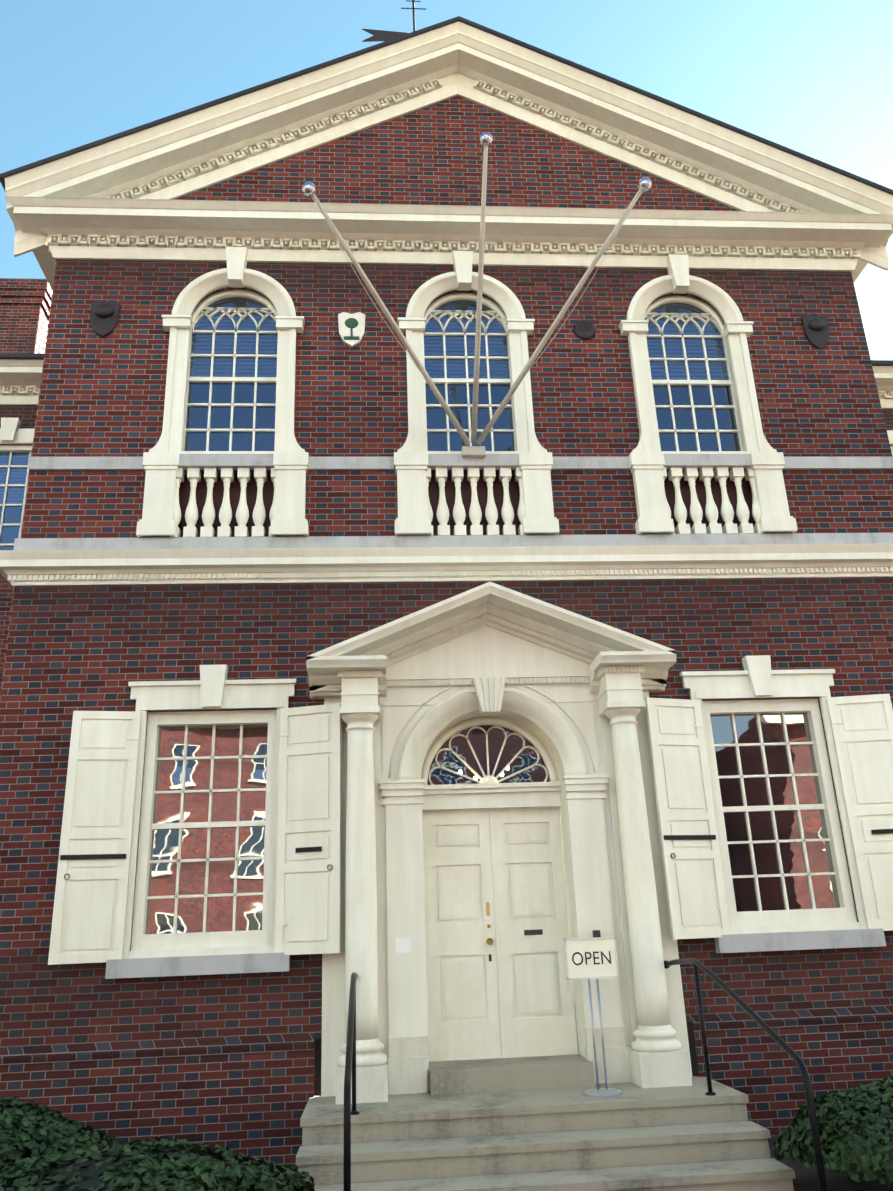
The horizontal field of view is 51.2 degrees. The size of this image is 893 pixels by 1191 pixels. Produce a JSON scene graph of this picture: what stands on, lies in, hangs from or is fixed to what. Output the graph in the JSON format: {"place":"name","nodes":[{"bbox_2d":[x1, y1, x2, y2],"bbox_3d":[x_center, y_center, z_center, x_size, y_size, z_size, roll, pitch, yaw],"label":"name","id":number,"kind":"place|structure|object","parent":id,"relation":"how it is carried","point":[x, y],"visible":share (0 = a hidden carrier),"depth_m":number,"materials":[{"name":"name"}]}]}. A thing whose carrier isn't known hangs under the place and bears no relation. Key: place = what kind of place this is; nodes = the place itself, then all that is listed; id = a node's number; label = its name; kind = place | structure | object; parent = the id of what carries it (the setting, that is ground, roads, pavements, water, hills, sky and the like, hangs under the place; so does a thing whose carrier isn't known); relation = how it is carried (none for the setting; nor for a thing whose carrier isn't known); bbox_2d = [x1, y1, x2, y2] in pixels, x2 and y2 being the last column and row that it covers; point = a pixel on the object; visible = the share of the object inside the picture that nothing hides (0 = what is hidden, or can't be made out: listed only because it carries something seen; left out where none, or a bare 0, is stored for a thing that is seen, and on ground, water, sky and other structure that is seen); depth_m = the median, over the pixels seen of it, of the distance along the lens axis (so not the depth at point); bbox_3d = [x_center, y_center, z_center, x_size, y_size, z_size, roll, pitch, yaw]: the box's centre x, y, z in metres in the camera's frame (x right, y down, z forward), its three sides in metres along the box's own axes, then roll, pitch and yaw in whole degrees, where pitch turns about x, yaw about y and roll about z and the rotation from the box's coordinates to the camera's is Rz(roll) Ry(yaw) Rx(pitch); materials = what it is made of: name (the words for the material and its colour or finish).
{"place":"outdoors","nodes":[
{"label":"outdoors","id":0,"kind":"place"},
{"bbox_2d":[0,278,51,352],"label":"hall chimney","id":1,"kind":"object","parent":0,"point":[25,305],"visible":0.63,"depth_m":16.57,"materials":[{"name":"red brick"}]},
{"bbox_2d":[0,297,740,549],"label":"window panes","id":2,"kind":"structure","parent":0,"point":[197,417],"depth_m":10.30,"materials":[{"name":"blue glass"}]},
{"bbox_2d":[0,1024,892,1164],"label":"brick wall base","id":3,"kind":"object","parent":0,"point":[251,1105],"visible":0.47,"depth_m":7.64,"materials":[{"name":"red brick"}]},
{"bbox_2d":[0,96,892,1047],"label":"brick walls","id":4,"kind":"structure","parent":3,"relation":"on","point":[66,652],"depth_m":9.62,"materials":[{"name":"red brick"}]},
{"bbox_2d":[338,312,364,346],"bbox_3d":[-1.044,-2.929,10.271,0.300,0.440,0.030,-1,-20,-4],"label":"shield plaque","id":5,"kind":"object","parent":4,"relation":"attached to","point":[345,330],"visible":0.88,"depth_m":10.26,"materials":[{"name":"beige paint"}]},
{"bbox_2d":[344,318,358,339],"bbox_3d":[-1.043,-2.933,10.251,0.170,0.282,0.036,-1,-20,-4],"label":"green tree","id":6,"kind":"object","parent":5,"relation":"attached to","point":[351,323],"visible":1,"depth_m":10.25,"materials":[{"name":"green paint"}]},
{"bbox_2d":[0,21,892,1096],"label":"building trim","id":7,"kind":"structure","parent":4,"relation":"attached to","point":[554,679],"depth_m":9.35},
{"bbox_2d":[395,938,410,952],"bbox_3d":[-0.374,3.019,8.049,0.130,0.120,0.007,-1,-20,-4],"label":"door notice","id":8,"kind":"object","parent":7,"relation":"attached to","point":[403,945],"depth_m":8.04,"materials":[{"name":"white paper"}]},
{"bbox_2d":[0,83,889,398],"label":"molding","id":9,"kind":"object","parent":7,"relation":"attached to","point":[392,103],"visible":0.25,"depth_m":10.84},
{"bbox_2d":[0,290,892,958],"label":"window frames","id":10,"kind":"structure","parent":4,"relation":"attached to","point":[232,942],"depth_m":8.88,"materials":[{"name":"white wood"}]},
{"bbox_2d":[0,1006,892,1066],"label":"brick ledge","id":11,"kind":"object","parent":4,"relation":"attached to","point":[205,1047],"visible":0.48,"depth_m":7.77,"materials":[{"name":"red brick"}]},
{"bbox_2d":[13,454,892,978],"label":"stone ledges","id":12,"kind":"object","parent":4,"relation":"attached to","point":[281,962],"visible":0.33,"depth_m":9.47,"materials":[{"name":"grey stone"}]},
{"bbox_2d":[90,300,829,349],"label":"wall plaques","id":13,"kind":"object","parent":4,"relation":"attached to","point":[104,319],"visible":0.96,"depth_m":10.44,"materials":[{"name":"black metal"}]},
{"bbox_2d":[60,829,892,879],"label":"shutter hardware","id":14,"kind":"object","parent":4,"relation":"attached to","point":[319,848],"visible":1,"depth_m":8.20,"materials":[{"name":"black metal"}]},
{"bbox_2d":[311,146,642,456],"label":"flagpoles","id":15,"kind":"object","parent":4,"relation":"attached to","point":[472,451],"visible":0.94,"depth_m":9.16,"materials":[{"name":"grey metal"}]},
{"bbox_2d":[302,132,651,195],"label":"flagpole finials","id":16,"kind":"object","parent":15,"relation":"attached to","point":[486,139],"visible":0.96,"depth_m":8.61,"materials":[{"name":"silver metal"}]},
{"bbox_2d":[459,766,508,779],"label":"chandelier bulbs","id":17,"kind":"object","parent":4,"relation":"hanging from","point":[475,777],"visible":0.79,"depth_m":8.99,"materials":[{"name":"white glass"}]},
{"bbox_2d":[428,725,549,784],"bbox_3d":[0.397,1.555,9.085,1.200,0.600,0.001,-1,-20,-4],"label":"fanlight window","id":18,"kind":"structure","parent":4,"relation":"attached to","point":[512,748],"depth_m":9.07,"materials":[{"name":"glass"}]},
{"bbox_2d":[486,902,492,944],"bbox_3d":[0.388,2.988,8.502,0.060,0.369,0.059,-1,-20,-4],"label":"hardware piece","id":19,"kind":"object","parent":4,"relation":"attached to","point":[489,941],"depth_m":8.52,"materials":[{"name":"brown metal"}]},
{"bbox_2d":[145,713,839,933],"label":"window panes","id":20,"kind":"structure","parent":4,"relation":"attached to","point":[190,911],"depth_m":8.68,"materials":[{"name":"glass"}]},
{"bbox_2d":[422,807,577,1061],"bbox_3d":[0.457,3.045,8.535,1.330,2.140,0.060,-1,-20,-4],"label":"double door","id":21,"kind":"structure","parent":4,"relation":"in","point":[514,998],"depth_m":8.49,"materials":[{"name":"white wood"}]},
{"bbox_2d":[340,701,670,1039],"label":"columns","id":22,"kind":"structure","parent":4,"relation":"attached to","point":[647,958],"depth_m":8.06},
{"bbox_2d":[489,929,600,960],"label":"bronze door fittings","id":23,"kind":"object","parent":4,"relation":"attached to","point":[596,933],"depth_m":8.51,"materials":[{"name":"black metal"}]},
{"bbox_2d":[0,16,892,365],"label":"roof","id":24,"kind":"structure","parent":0,"point":[390,42],"depth_m":10.94,"materials":[{"name":"black"}]},
{"bbox_2d":[362,0,425,41],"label":"weather vane","id":25,"kind":"object","parent":24,"relation":"on","point":[380,35],"visible":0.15,"depth_m":22.16,"materials":[{"name":"black metal"}]},
{"bbox_2d":[0,0,892,359],"label":"sky","id":26,"kind":"structure","parent":0,"point":[812,78],"materials":[{"name":"blue"}]},
{"bbox_2d":[178,475,754,536],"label":"balusters","id":27,"kind":"object","parent":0,"point":[268,491],"visible":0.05,"depth_m":9.79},
{"bbox_2d":[314,1022,698,1095],"bbox_3d":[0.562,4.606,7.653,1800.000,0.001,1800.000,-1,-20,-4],"label":"brick paving","id":28,"kind":"structure","parent":0,"point":[318,1059],"depth_m":13.64,"materials":[{"name":"red brick"}]},
{"bbox_2d":[296,1054,795,1190],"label":"front steps","id":29,"kind":"structure","parent":28,"relation":"on","point":[540,1123],"depth_m":6.69,"materials":[{"name":"stone"}]},
{"bbox_2d":[343,972,359,1190],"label":"handrail","id":30,"kind":"object","parent":29,"relation":"on","point":[350,1064],"visible":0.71,"depth_m":5.79,"materials":[{"name":"black metal"}]},
{"bbox_2d":[336,1024,691,1104],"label":"column bases","id":31,"kind":"object","parent":29,"relation":"on","point":[655,1056],"depth_m":7.64,"materials":[{"name":"white stone"}]},
{"bbox_2d":[564,937,621,1096],"bbox_3d":[1.202,3.360,7.492,0.430,1.145,0.300,-1,-20,-4],"label":"sign stand","id":32,"kind":"object","parent":29,"relation":"on","point":[601,1092],"visible":1,"depth_m":7.46,"materials":[{"name":"grey metal"}]},
{"bbox_2d":[566,939,616,977],"bbox_3d":[1.187,2.970,7.634,0.402,0.287,0.012,-1,-20,-4],"label":"sign panel","id":33,"kind":"object","parent":32,"relation":"attached to","point":[605,968],"visible":1,"depth_m":7.63,"materials":[{"name":"white plastic"}]},
{"bbox_2d":[572,951,610,964],"bbox_3d":[1.185,2.966,7.626,0.321,0.101,0.002,-1,-20,-4],"label":"sign lettering","id":34,"kind":"object","parent":33,"relation":"attached to","point":[586,958],"visible":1,"depth_m":7.63},
{"bbox_2d":[664,958,827,1190],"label":"handrail","id":35,"kind":"object","parent":29,"relation":"on","point":[780,1041],"visible":0.96,"depth_m":6.26,"materials":[{"name":"black metal"}]},
{"bbox_2d":[269,1136,859,1190],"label":"planting bed soil","id":36,"kind":"structure","parent":28,"relation":"on","point":[806,1179],"depth_m":6.51,"materials":[{"name":"brown soil"}]},
{"bbox_2d":[0,1096,123,1177],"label":"boxwood","id":37,"kind":"object","parent":36,"relation":"on","point":[58,1128],"depth_m":5.92,"materials":[{"name":"green plant"}]},
{"bbox_2d":[0,1137,314,1190],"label":"boxwood","id":38,"kind":"object","parent":36,"relation":"on","point":[260,1175],"depth_m":5.30,"materials":[{"name":"green plant"}]},
{"bbox_2d":[772,1076,892,1190],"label":"boxwood","id":39,"kind":"object","parent":36,"relation":"on","point":[865,1152],"depth_m":5.81,"materials":[{"name":"green plant"}]}
]}

